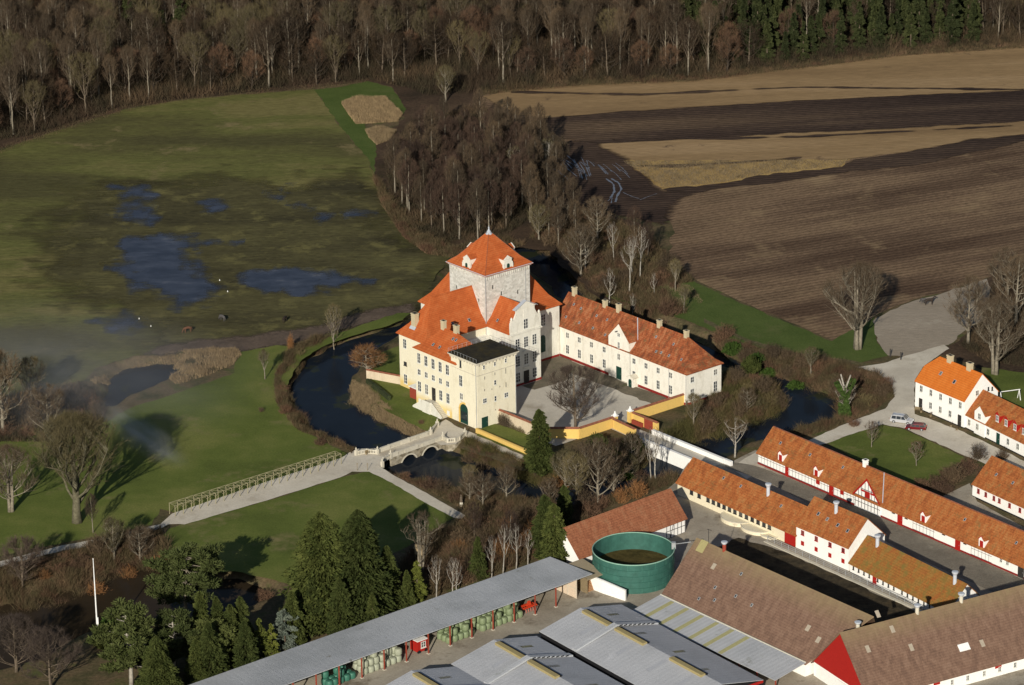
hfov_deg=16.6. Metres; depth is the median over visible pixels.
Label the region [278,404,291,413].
bush
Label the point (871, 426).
young tree
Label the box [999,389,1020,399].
play frame
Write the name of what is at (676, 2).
bare tree
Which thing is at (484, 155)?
alder tree
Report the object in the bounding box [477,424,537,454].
terrace grass
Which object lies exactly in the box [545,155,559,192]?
alder tree
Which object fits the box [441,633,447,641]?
wrapped bale
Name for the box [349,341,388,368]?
willow
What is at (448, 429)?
forecourt
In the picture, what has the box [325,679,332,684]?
wrapped bale
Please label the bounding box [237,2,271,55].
bare tree
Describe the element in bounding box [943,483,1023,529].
farm lane
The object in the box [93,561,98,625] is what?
flagpole
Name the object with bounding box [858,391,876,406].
bush
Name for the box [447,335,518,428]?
gate tower
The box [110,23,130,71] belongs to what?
bare tree
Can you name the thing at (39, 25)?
bare tree
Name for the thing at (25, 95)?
bare tree
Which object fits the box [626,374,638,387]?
entrance porch
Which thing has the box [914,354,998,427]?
farmhouse
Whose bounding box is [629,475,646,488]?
bush
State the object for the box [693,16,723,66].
bare tree
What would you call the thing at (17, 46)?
bare tree
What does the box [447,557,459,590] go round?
birch tree
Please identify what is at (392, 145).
alder tree
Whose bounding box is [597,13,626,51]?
bare tree
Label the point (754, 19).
spruce
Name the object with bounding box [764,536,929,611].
yard railing
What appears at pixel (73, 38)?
bare tree
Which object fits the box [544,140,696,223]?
muddy field corner
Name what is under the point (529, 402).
court gravel
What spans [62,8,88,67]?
bare tree
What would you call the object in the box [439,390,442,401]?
window
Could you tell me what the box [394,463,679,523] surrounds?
bank scrub
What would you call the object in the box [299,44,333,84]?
bare tree
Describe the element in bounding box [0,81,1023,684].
ground
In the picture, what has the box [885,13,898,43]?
spruce
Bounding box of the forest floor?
[0,0,1023,300]
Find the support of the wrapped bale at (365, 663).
on the wrapped bale at (365, 671)
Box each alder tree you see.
[84,493,99,532]
[382,134,403,191]
[390,137,407,167]
[392,152,410,202]
[393,137,418,180]
[393,148,416,207]
[395,157,420,213]
[400,120,421,179]
[407,139,428,185]
[411,110,423,129]
[411,174,428,221]
[412,123,427,151]
[414,149,432,187]
[415,158,432,209]
[418,119,429,135]
[419,181,439,227]
[420,124,442,184]
[420,134,434,164]
[421,104,441,161]
[421,163,435,204]
[425,168,443,216]
[428,127,446,170]
[431,178,453,232]
[436,117,456,161]
[437,135,453,171]
[437,164,452,210]
[438,95,449,116]
[438,151,450,172]
[440,116,460,145]
[442,153,468,186]
[442,155,463,216]
[444,181,470,238]
[447,139,459,161]
[447,164,468,221]
[448,150,468,179]
[450,190,465,220]
[451,126,467,159]
[453,112,465,131]
[454,114,466,141]
[454,139,471,180]
[454,145,470,179]
[460,143,484,192]
[461,114,480,144]
[463,122,484,148]
[464,165,484,215]
[464,173,491,230]
[465,178,487,237]
[465,501,482,533]
[466,132,482,169]
[472,88,486,127]
[473,146,494,174]
[477,178,499,228]
[478,106,488,132]
[480,106,501,139]
[481,161,502,224]
[482,139,498,165]
[483,119,504,150]
[486,100,510,160]
[488,134,506,176]
[489,151,508,190]
[492,129,510,166]
[493,163,508,207]
[497,181,517,227]
[501,137,516,174]
[501,177,521,218]
[501,509,521,549]
[502,97,514,129]
[503,154,522,201]
[505,121,513,144]
[508,106,523,139]
[508,121,522,154]
[509,152,529,206]
[510,144,525,182]
[513,132,537,158]
[516,147,537,190]
[519,121,536,148]
[519,127,533,145]
[519,143,539,171]
[520,156,537,203]
[521,173,538,221]
[522,161,540,213]
[523,105,536,131]
[527,136,542,171]
[527,176,545,227]
[528,101,547,137]
[533,115,548,143]
[533,136,544,171]
[539,159,553,198]
[541,197,555,235]
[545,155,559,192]
[547,130,557,163]
[547,172,562,202]
[548,140,563,183]
[549,183,564,229]
[550,205,566,243]
[555,135,570,178]
[555,162,571,202]
[564,176,581,222]
[568,199,583,227]
[626,206,641,233]
[639,219,654,255]
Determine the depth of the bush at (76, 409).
754.06 m
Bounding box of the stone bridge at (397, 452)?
[354,419,466,467]
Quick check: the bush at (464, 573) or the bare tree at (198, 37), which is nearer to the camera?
the bush at (464, 573)
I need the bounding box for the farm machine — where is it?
[518,600,537,612]
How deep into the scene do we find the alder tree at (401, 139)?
899.15 m
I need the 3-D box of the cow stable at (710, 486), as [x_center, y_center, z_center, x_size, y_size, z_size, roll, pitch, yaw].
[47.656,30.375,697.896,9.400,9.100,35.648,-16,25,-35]
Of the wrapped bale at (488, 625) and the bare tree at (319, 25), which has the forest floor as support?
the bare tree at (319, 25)
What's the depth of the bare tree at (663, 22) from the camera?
1004.63 m
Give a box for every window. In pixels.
[403,338,406,349]
[404,374,407,384]
[417,352,420,364]
[418,381,421,392]
[421,641,425,648]
[424,355,427,366]
[425,384,428,395]
[431,358,434,369]
[438,361,441,372]
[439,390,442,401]
[445,364,448,375]
[446,393,449,404]
[459,375,462,387]
[515,338,520,349]
[516,355,520,367]
[516,372,519,383]
[523,318,527,329]
[524,336,528,347]
[524,353,528,365]
[532,333,536,345]
[532,350,537,362]
[532,367,537,377]
[541,314,545,326]
[565,344,569,354]
[602,359,605,368]
[644,375,647,385]
[656,380,659,390]
[669,385,672,395]
[713,381,716,391]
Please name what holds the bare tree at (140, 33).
on the forest floor
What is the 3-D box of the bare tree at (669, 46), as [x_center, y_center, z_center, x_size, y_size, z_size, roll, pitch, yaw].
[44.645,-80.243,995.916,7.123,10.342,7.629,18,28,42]
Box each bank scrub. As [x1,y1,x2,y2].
[0,524,177,613]
[271,331,355,452]
[348,380,423,437]
[370,172,524,256]
[392,494,592,595]
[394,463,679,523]
[457,432,659,492]
[529,206,700,320]
[589,268,700,303]
[656,365,791,448]
[711,333,895,436]
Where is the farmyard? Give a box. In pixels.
[288,450,1023,684]
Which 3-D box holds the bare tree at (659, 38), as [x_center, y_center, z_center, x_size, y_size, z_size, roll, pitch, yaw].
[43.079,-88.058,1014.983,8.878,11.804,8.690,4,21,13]
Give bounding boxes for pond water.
[0,563,272,668]
[103,364,176,405]
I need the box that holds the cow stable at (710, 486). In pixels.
[676,457,807,546]
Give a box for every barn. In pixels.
[562,488,687,563]
[662,529,874,676]
[756,426,1023,578]
[811,584,1023,684]
[971,456,1023,519]
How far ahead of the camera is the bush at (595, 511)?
699.10 m
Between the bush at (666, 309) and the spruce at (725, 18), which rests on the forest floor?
the spruce at (725, 18)
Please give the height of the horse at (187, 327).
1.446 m
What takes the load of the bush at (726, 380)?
on the ground at (84, 667)
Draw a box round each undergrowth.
[0,0,1023,139]
[0,78,366,152]
[0,379,108,441]
[382,101,549,240]
[481,38,1023,94]
[957,272,1023,366]
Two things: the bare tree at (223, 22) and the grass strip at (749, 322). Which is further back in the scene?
the bare tree at (223, 22)
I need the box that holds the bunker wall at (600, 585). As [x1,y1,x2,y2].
[591,577,625,600]
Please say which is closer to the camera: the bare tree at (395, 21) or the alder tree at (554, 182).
the alder tree at (554, 182)
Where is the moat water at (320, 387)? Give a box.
[290,247,837,504]
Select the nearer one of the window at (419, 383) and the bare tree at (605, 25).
the window at (419, 383)
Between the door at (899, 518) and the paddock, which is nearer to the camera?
the door at (899, 518)
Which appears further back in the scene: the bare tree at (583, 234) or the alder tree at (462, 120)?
the alder tree at (462, 120)
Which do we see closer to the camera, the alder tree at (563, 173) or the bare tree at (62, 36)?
the alder tree at (563, 173)
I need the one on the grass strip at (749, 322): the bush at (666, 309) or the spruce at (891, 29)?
the bush at (666, 309)
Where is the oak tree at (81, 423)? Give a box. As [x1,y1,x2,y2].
[25,408,127,523]
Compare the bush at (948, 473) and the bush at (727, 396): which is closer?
the bush at (948, 473)
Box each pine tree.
[85,597,155,684]
[142,540,224,616]
[147,606,200,666]
[183,617,238,653]
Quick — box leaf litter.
[940,269,1023,371]
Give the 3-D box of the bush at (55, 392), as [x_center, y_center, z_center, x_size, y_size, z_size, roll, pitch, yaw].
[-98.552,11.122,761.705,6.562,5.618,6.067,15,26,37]
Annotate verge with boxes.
[315,81,405,172]
[458,438,527,470]
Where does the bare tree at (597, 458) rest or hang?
on the ground at (84, 667)
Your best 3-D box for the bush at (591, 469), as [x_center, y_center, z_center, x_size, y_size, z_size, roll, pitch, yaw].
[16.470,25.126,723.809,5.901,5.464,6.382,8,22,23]
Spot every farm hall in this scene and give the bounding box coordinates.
[386,666,488,684]
[451,636,622,684]
[539,604,762,684]
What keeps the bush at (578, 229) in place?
on the forest floor
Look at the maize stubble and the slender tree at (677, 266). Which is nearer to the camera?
the slender tree at (677, 266)
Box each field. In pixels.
[479,49,1023,339]
[483,46,1023,117]
[600,121,1023,160]
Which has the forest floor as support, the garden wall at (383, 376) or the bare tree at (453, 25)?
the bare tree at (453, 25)
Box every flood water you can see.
[86,313,142,333]
[103,233,244,308]
[108,185,160,225]
[199,199,227,211]
[239,268,376,296]
[318,213,329,220]
[345,211,362,215]
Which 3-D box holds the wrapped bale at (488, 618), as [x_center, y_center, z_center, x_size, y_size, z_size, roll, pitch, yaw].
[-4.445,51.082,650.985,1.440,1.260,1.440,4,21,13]
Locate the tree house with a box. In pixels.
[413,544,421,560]
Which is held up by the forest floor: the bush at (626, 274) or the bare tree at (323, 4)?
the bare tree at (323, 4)
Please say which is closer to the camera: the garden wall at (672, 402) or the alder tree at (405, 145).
the garden wall at (672, 402)
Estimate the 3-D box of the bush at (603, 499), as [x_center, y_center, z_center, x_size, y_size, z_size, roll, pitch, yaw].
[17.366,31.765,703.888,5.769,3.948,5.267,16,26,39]
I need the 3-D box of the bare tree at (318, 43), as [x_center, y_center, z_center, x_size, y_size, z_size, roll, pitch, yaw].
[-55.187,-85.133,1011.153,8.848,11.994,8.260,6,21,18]
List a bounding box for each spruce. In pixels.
[119,21,129,55]
[121,0,135,48]
[128,0,137,33]
[149,0,158,40]
[157,10,169,47]
[170,0,186,49]
[183,0,193,39]
[677,0,692,25]
[681,0,694,46]
[690,0,696,19]
[694,1,703,38]
[698,26,711,58]
[709,1,721,44]
[719,16,730,49]
[720,0,730,31]
[728,21,740,60]
[730,0,740,23]
[737,0,750,37]
[737,8,747,46]
[744,5,762,56]
[748,0,753,19]
[750,0,762,29]
[759,4,767,40]
[759,18,775,62]
[760,0,777,35]
[769,5,781,52]
[774,0,784,33]
[776,0,786,9]
[779,6,790,41]
[779,31,790,61]
[787,12,799,55]
[791,3,804,42]
[796,21,809,60]
[804,15,818,55]
[814,0,829,38]
[814,2,828,20]
[815,14,826,50]
[825,0,833,12]
[825,11,836,42]
[829,0,835,16]
[833,10,847,53]
[834,0,843,33]
[841,0,852,16]
[846,0,864,26]
[848,1,857,36]
[850,1,866,49]
[863,0,873,33]
[866,0,885,36]
[867,5,879,44]
[872,6,889,48]
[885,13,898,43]
[893,1,903,39]
[897,0,910,36]
[902,3,917,47]
[909,0,917,13]
[912,0,925,38]
[918,8,932,44]
[927,0,935,29]
[933,1,945,41]
[934,0,946,22]
[943,0,961,43]
[945,0,963,36]
[958,0,965,25]
[963,0,972,25]
[964,2,981,42]
[973,0,983,33]
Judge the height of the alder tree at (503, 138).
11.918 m
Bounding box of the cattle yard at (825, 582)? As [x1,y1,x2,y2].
[719,538,914,622]
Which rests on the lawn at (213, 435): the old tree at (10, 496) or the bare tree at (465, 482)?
the old tree at (10, 496)
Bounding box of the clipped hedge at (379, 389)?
[366,378,390,400]
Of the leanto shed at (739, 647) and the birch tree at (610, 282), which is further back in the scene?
the birch tree at (610, 282)
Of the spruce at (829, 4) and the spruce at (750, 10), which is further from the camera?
the spruce at (829, 4)
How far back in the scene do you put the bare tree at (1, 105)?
958.10 m
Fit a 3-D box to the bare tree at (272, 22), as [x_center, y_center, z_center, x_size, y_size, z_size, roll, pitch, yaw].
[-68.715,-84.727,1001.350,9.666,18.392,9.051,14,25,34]
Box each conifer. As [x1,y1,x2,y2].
[134,635,183,684]
[183,638,209,684]
[185,591,210,657]
[187,621,229,680]
[209,596,224,620]
[211,630,230,673]
[222,604,239,667]
[229,620,261,669]
[234,596,261,652]
[253,618,273,658]
[265,623,280,656]
[277,511,359,637]
[283,591,307,645]
[298,577,327,634]
[325,579,357,635]
[327,509,396,624]
[364,593,380,621]
[380,545,409,609]
[400,570,417,606]
[410,561,428,602]
[466,536,489,580]
[522,409,556,476]
[528,494,552,558]
[535,503,569,563]
[556,485,574,525]
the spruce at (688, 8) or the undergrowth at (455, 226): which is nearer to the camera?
the undergrowth at (455, 226)
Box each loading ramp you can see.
[720,511,748,526]
[740,521,767,535]
[760,533,777,539]
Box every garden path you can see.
[0,519,170,565]
[161,448,464,523]
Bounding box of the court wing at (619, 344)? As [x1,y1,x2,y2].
[559,286,723,404]
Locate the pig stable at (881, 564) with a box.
[848,534,979,609]
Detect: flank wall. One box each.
[612,418,636,434]
[631,412,658,430]
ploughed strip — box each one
[537,90,1023,143]
[641,157,800,167]
[664,135,1023,192]
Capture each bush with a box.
[0,395,11,409]
[0,410,15,427]
[0,421,16,435]
[16,425,35,437]
[18,400,31,414]
[19,401,39,417]
[25,412,42,429]
[34,556,54,572]
[39,568,52,580]
[46,383,68,402]
[57,379,79,397]
[66,396,84,408]
[68,407,84,414]
[80,393,99,405]
[83,532,110,555]
[85,578,110,595]
[86,401,101,414]
[90,565,102,573]
[92,622,122,649]
[99,616,117,624]
[117,564,138,579]
[120,538,138,551]
[254,588,274,601]
[276,382,288,390]
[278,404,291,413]
[285,335,294,348]
[290,346,306,355]
[312,436,326,445]
[399,472,410,478]
[420,476,443,489]
[424,561,449,585]
[433,476,451,492]
[434,557,459,576]
[444,553,467,568]
[444,566,471,584]
[445,523,474,547]
[445,547,465,561]
[452,537,468,550]
[459,453,477,462]
[463,555,476,572]
[466,501,487,512]
[466,514,496,532]
[467,444,485,458]
[470,532,494,548]
[471,460,491,469]
[471,484,493,496]
[481,451,495,461]
[483,549,498,564]
[484,538,499,549]
[486,517,511,533]
[488,538,515,559]
[491,535,510,545]
[498,412,506,424]
[499,414,512,427]
[501,520,524,540]
[507,500,532,524]
[507,537,534,557]
[519,527,531,544]
[527,501,538,518]
[541,228,561,246]
[546,228,564,235]
[548,474,567,490]
[556,238,569,249]
[561,219,571,229]
[569,485,597,511]
[570,220,587,237]
[570,438,602,465]
[575,500,603,518]
[583,251,602,264]
[584,220,592,230]
[584,458,599,476]
[585,431,607,448]
[590,493,611,507]
[594,269,614,282]
[597,272,617,289]
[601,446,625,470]
[602,240,617,248]
[603,246,621,263]
[609,436,621,444]
[611,439,628,450]
[611,487,630,504]
[617,229,630,237]
[618,267,631,279]
[619,432,644,457]
[619,469,634,480]
[623,224,647,243]
[625,478,648,498]
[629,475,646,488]
[632,468,649,479]
[651,318,667,326]
[655,250,677,268]
[655,296,684,315]
[668,281,679,287]
[695,403,712,419]
[697,411,719,435]
[701,398,719,410]
[706,391,726,408]
[710,330,727,343]
[711,322,735,337]
[719,390,732,400]
[721,341,743,355]
[722,379,737,387]
[727,365,747,382]
[736,345,754,361]
[740,354,761,374]
[742,340,755,349]
[743,382,754,390]
[746,352,767,366]
[747,373,760,383]
[748,396,768,411]
[750,373,779,394]
[757,367,776,378]
[759,342,775,355]
[760,361,773,368]
[763,343,784,357]
[764,391,778,404]
[768,388,790,408]
[785,379,804,390]
[792,351,813,368]
[808,359,827,372]
[814,351,828,361]
[828,373,850,394]
[845,370,866,384]
[847,417,860,426]
[851,406,859,415]
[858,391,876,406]
[866,367,883,380]
[873,382,893,397]
[876,375,894,387]
[912,476,929,488]
[925,474,948,489]
[933,478,955,494]
[937,465,960,481]
[942,462,966,484]
[953,461,975,477]
[959,454,978,470]
[966,442,988,459]
[974,464,983,476]
[995,446,1009,459]
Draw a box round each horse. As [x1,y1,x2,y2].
[182,326,191,332]
[924,296,935,304]
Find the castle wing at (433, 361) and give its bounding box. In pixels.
[412,319,470,417]
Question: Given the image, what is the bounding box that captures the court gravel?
[516,361,649,445]
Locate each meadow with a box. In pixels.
[0,89,448,419]
[27,171,448,365]
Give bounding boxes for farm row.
[965,389,1023,456]
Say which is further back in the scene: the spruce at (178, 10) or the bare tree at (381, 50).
the spruce at (178, 10)
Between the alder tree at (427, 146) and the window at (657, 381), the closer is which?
the window at (657, 381)
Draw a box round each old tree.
[0,442,39,512]
[817,259,888,349]
[969,294,1023,374]
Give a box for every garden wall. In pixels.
[366,369,399,383]
[475,428,525,453]
[498,409,531,433]
[548,416,613,438]
[632,393,683,416]
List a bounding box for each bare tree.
[0,0,21,39]
[0,19,21,40]
[0,29,22,64]
[0,32,27,69]
[0,69,19,127]
[0,77,8,110]
[0,96,6,118]
[0,348,30,433]
[0,532,45,587]
[0,612,42,672]
[3,64,23,114]
[5,67,43,122]
[10,38,31,96]
[10,48,39,99]
[12,3,37,66]
[12,355,47,399]
[16,624,83,684]
[19,28,31,69]
[23,17,51,71]
[23,30,46,81]
[24,37,56,85]
[24,381,65,430]
[28,40,53,106]
[28,71,56,115]
[28,76,56,123]
[32,1,53,50]
[38,11,53,39]
[39,23,59,56]
[39,67,59,102]
[46,28,62,79]
[46,43,66,78]
[47,27,78,61]
[47,62,65,80]
[49,79,73,115]
[51,79,73,110]
[55,15,70,36]
[55,31,87,96]
[55,36,79,101]
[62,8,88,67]
[62,53,86,90]
[63,52,99,111]
[68,0,93,39]
[68,12,96,48]
[73,64,104,102]
[74,44,98,82]
[81,0,119,53]
[82,28,108,98]
[83,50,110,90]
[85,3,103,63]
[87,14,122,53]
[94,39,116,81]
[99,8,117,57]
[99,516,124,560]
[101,53,119,107]
[105,46,128,83]
[108,19,128,57]
[109,53,141,94]
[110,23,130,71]
[117,6,144,54]
[118,45,137,93]
[121,47,143,86]
[124,523,157,562]
[127,18,150,51]
[128,35,148,81]
[129,8,164,72]
[133,5,163,60]
[135,44,173,90]
[138,45,154,98]
[145,27,167,79]
[145,31,171,63]
[145,52,164,86]
[159,19,185,66]
[162,50,189,92]
[165,19,185,67]
[169,42,196,82]
[178,30,211,89]
[179,4,208,60]
[179,20,200,72]
[180,11,210,49]
[181,15,203,57]
[189,30,211,81]
[196,18,222,56]
[197,56,221,88]
[202,24,224,73]
[207,43,237,85]
[208,8,233,47]
[214,16,236,68]
[217,7,243,61]
[223,27,250,76]
[229,7,261,67]
[235,0,254,55]
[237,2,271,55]
[239,49,265,88]
[244,17,260,70]
[244,27,262,74]
[252,15,282,86]
[255,7,279,55]
[259,16,283,74]
[265,17,280,66]
[270,0,301,48]
[275,10,304,76]
[276,36,306,81]
[286,13,308,69]
[291,18,306,55]
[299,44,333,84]
[301,20,325,51]
[301,36,325,72]
[305,27,328,64]
[310,19,327,66]
[314,0,341,52]
[319,0,355,39]
[320,26,351,76]
[321,34,347,81]
[333,20,353,59]
[335,38,354,66]
[337,0,362,50]
[348,29,368,71]
[354,0,373,59]
[358,9,378,67]
[368,16,390,50]
[369,27,399,71]
[370,3,404,62]
[376,2,410,39]
[377,0,397,59]
[381,32,403,80]
[385,31,422,75]
[394,0,418,56]
[394,31,417,69]
[400,28,423,65]
[410,9,437,59]
[415,16,452,64]
[431,10,470,59]
[434,64,456,101]
[442,11,467,54]
[446,20,472,66]
[456,471,481,498]
[459,7,488,44]
[460,464,478,485]
[461,23,482,56]
[461,28,485,63]
[466,29,490,75]
[469,471,495,504]
[485,15,507,68]
[485,30,499,60]
[489,13,520,81]
[492,464,519,495]
[495,0,518,44]
[495,30,521,76]
[500,3,520,46]
[503,8,517,59]
[505,27,533,71]
[514,6,537,61]
[515,3,541,47]
[515,45,537,77]
[520,34,544,70]
[525,203,550,239]
[531,39,555,77]
[536,475,559,500]
[538,0,561,54]
[545,10,559,56]
[545,363,604,426]
[547,198,570,233]
[548,5,568,64]
[549,448,574,486]
[550,6,578,68]
[550,37,574,78]
[558,451,591,503]
[560,20,586,51]
[560,222,600,275]
[565,0,583,57]
[570,435,624,503]
[573,0,588,48]
[574,45,593,75]
[575,16,596,70]
[578,0,603,48]
[579,6,596,63]
[581,195,612,237]
[587,31,613,66]
[589,27,625,76]
[594,448,632,490]
[596,7,623,60]
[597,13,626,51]
[609,7,631,71]
[611,0,633,48]
[614,431,647,470]
[616,29,641,65]
[620,453,639,473]
[629,6,656,48]
[631,39,652,69]
[633,4,649,46]
[636,15,661,63]
[649,19,673,51]
[652,9,677,62]
[659,43,681,75]
[660,5,691,68]
[663,0,685,44]
[676,16,701,74]
[677,18,698,56]
[679,19,705,62]
[683,393,703,424]
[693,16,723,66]
[696,3,711,24]
[697,0,723,71]
[711,21,740,63]
[715,0,733,38]
[715,29,744,71]
[733,18,764,65]
[737,386,757,411]
[774,5,802,40]
[803,346,819,373]
[822,9,845,49]
[941,272,991,343]
[986,245,1023,293]
[990,252,1023,323]
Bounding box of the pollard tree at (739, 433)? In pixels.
[722,414,748,457]
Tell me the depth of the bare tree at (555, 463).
715.39 m
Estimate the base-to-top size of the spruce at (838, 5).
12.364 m
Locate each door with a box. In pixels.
[432,387,435,400]
[460,404,467,424]
[482,416,487,427]
[524,370,528,382]
[541,335,545,352]
[616,366,621,379]
[785,466,788,476]
[829,485,833,495]
[872,576,876,584]
[897,514,902,525]
[955,539,959,550]
[957,414,960,426]
[996,432,999,443]
[1018,567,1023,578]
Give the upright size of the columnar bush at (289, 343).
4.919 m
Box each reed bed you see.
[90,346,240,384]
[341,95,402,123]
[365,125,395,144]
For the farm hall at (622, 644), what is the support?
on the farmyard
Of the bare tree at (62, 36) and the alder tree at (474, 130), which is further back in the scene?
the bare tree at (62, 36)
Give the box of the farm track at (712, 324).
[704,318,874,365]
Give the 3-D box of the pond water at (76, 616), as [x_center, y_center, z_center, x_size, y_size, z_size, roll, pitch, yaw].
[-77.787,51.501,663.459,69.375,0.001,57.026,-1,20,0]
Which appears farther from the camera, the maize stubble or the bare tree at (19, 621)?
the maize stubble
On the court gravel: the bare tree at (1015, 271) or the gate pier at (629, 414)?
the gate pier at (629, 414)
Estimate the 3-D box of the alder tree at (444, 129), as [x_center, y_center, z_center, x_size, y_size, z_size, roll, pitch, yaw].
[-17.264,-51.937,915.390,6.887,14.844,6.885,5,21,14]
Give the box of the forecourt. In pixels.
[426,420,523,461]
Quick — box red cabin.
[410,636,427,653]
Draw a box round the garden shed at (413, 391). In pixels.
[409,383,415,398]
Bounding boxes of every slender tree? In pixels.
[257,348,272,378]
[324,303,342,348]
[669,258,681,289]
[679,285,689,312]
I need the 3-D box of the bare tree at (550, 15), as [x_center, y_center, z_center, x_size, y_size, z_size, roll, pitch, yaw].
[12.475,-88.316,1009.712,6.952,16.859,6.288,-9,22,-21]
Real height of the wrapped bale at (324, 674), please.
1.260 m
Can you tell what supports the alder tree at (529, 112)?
on the forest floor
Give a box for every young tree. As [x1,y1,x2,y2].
[865,421,880,446]
[908,441,924,465]
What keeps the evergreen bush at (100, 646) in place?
on the ground at (84, 667)
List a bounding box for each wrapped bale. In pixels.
[321,670,328,678]
[321,678,327,684]
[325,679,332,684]
[331,677,338,684]
[337,668,344,676]
[337,676,344,682]
[344,673,349,680]
[348,671,355,678]
[357,658,363,665]
[360,667,367,674]
[362,659,368,667]
[367,657,373,665]
[368,665,374,672]
[374,655,379,663]
[374,663,379,670]
[378,653,382,660]
[379,661,385,667]
[385,658,390,666]
[386,647,391,654]
[389,656,396,663]
[394,647,401,655]
[395,655,401,661]
[437,632,443,639]
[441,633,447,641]
[445,636,452,643]
[451,627,457,634]
[451,635,457,641]
[457,632,463,639]
[462,623,468,630]
[462,631,468,637]
[468,628,474,635]
[479,616,485,624]
[479,624,485,630]
[484,615,491,622]
[486,622,490,629]
[494,611,501,618]
[496,618,502,625]
[501,616,507,623]
[506,607,512,614]
[506,614,512,621]
[517,610,522,617]
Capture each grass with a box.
[367,346,439,430]
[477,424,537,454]
[981,367,1023,408]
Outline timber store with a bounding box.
[568,558,602,592]
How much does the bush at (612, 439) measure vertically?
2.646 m
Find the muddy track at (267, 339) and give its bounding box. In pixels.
[143,304,413,355]
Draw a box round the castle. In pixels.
[396,226,561,388]
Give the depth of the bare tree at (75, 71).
988.21 m
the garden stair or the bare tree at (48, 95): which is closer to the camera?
the garden stair
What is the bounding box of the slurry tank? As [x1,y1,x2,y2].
[592,532,689,593]
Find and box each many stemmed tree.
[401,509,445,571]
[506,146,534,170]
[538,138,557,175]
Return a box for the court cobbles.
[522,356,665,402]
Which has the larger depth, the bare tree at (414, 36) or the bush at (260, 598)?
the bare tree at (414, 36)
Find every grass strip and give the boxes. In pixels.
[605,281,888,361]
[833,316,884,354]
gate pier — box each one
[611,411,618,419]
[626,406,633,422]
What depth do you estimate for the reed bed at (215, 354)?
786.03 m
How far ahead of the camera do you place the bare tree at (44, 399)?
741.10 m
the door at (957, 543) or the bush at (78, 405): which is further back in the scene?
the bush at (78, 405)
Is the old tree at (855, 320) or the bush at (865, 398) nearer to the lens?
the bush at (865, 398)
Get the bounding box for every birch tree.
[427,554,441,596]
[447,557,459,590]
[450,557,463,589]
[483,536,496,576]
[497,522,513,573]
[509,523,523,568]
[522,528,534,564]
[582,237,587,266]
[604,267,616,305]
[607,221,618,259]
[620,236,636,290]
[626,235,637,271]
[630,226,649,277]
[643,428,658,480]
[647,428,663,479]
[650,273,655,292]
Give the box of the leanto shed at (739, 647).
[633,594,805,684]
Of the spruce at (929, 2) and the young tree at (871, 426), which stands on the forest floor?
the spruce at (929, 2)
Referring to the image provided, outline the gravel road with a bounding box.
[734,345,1023,478]
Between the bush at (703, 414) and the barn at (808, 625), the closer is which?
the barn at (808, 625)
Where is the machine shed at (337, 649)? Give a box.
[190,557,591,684]
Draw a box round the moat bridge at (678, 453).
[639,429,732,468]
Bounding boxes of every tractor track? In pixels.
[511,86,1023,95]
[614,125,1010,140]
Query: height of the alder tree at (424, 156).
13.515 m
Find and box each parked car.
[890,412,913,423]
[905,422,926,430]
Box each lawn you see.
[0,313,409,555]
[154,472,452,586]
[828,425,964,487]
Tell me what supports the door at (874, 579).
in the pig stable at (881, 564)
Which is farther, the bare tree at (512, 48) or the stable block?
the bare tree at (512, 48)
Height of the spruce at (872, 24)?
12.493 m
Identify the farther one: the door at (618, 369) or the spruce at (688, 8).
the spruce at (688, 8)
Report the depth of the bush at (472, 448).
733.21 m
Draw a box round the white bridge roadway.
[611,428,650,436]
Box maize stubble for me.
[626,159,849,188]
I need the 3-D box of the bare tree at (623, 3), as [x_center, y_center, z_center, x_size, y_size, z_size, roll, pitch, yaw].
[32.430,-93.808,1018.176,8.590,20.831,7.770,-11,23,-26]
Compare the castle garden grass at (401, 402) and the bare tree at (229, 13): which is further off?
the bare tree at (229, 13)
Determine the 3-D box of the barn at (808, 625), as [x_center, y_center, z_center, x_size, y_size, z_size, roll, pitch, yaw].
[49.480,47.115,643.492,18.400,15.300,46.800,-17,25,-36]
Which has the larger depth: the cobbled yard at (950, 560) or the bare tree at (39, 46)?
the bare tree at (39, 46)
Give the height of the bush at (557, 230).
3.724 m
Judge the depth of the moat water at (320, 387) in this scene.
756.47 m
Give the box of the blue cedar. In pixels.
[272,608,298,650]
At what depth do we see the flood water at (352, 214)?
883.02 m
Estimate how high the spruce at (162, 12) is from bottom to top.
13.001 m
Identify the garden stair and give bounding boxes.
[413,399,447,418]
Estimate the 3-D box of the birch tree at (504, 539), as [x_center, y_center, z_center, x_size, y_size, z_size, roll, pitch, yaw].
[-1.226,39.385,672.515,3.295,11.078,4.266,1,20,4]
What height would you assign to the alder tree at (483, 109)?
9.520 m
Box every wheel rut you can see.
[606,179,615,197]
[611,178,621,201]
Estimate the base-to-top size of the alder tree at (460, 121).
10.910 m
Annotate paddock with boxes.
[873,279,994,355]
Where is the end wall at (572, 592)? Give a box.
[557,580,576,598]
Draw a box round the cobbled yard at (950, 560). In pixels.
[725,462,1023,591]
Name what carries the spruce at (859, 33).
on the forest floor
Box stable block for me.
[795,496,885,570]
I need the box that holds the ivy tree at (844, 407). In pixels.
[831,374,855,417]
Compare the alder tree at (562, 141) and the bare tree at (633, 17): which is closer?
the alder tree at (562, 141)
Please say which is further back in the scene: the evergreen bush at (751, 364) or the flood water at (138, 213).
the flood water at (138, 213)
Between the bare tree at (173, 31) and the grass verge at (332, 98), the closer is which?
the grass verge at (332, 98)
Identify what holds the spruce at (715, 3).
on the forest floor
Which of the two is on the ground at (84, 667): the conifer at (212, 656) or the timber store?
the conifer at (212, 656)
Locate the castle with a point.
(488, 285)
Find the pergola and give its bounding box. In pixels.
[169,451,341,516]

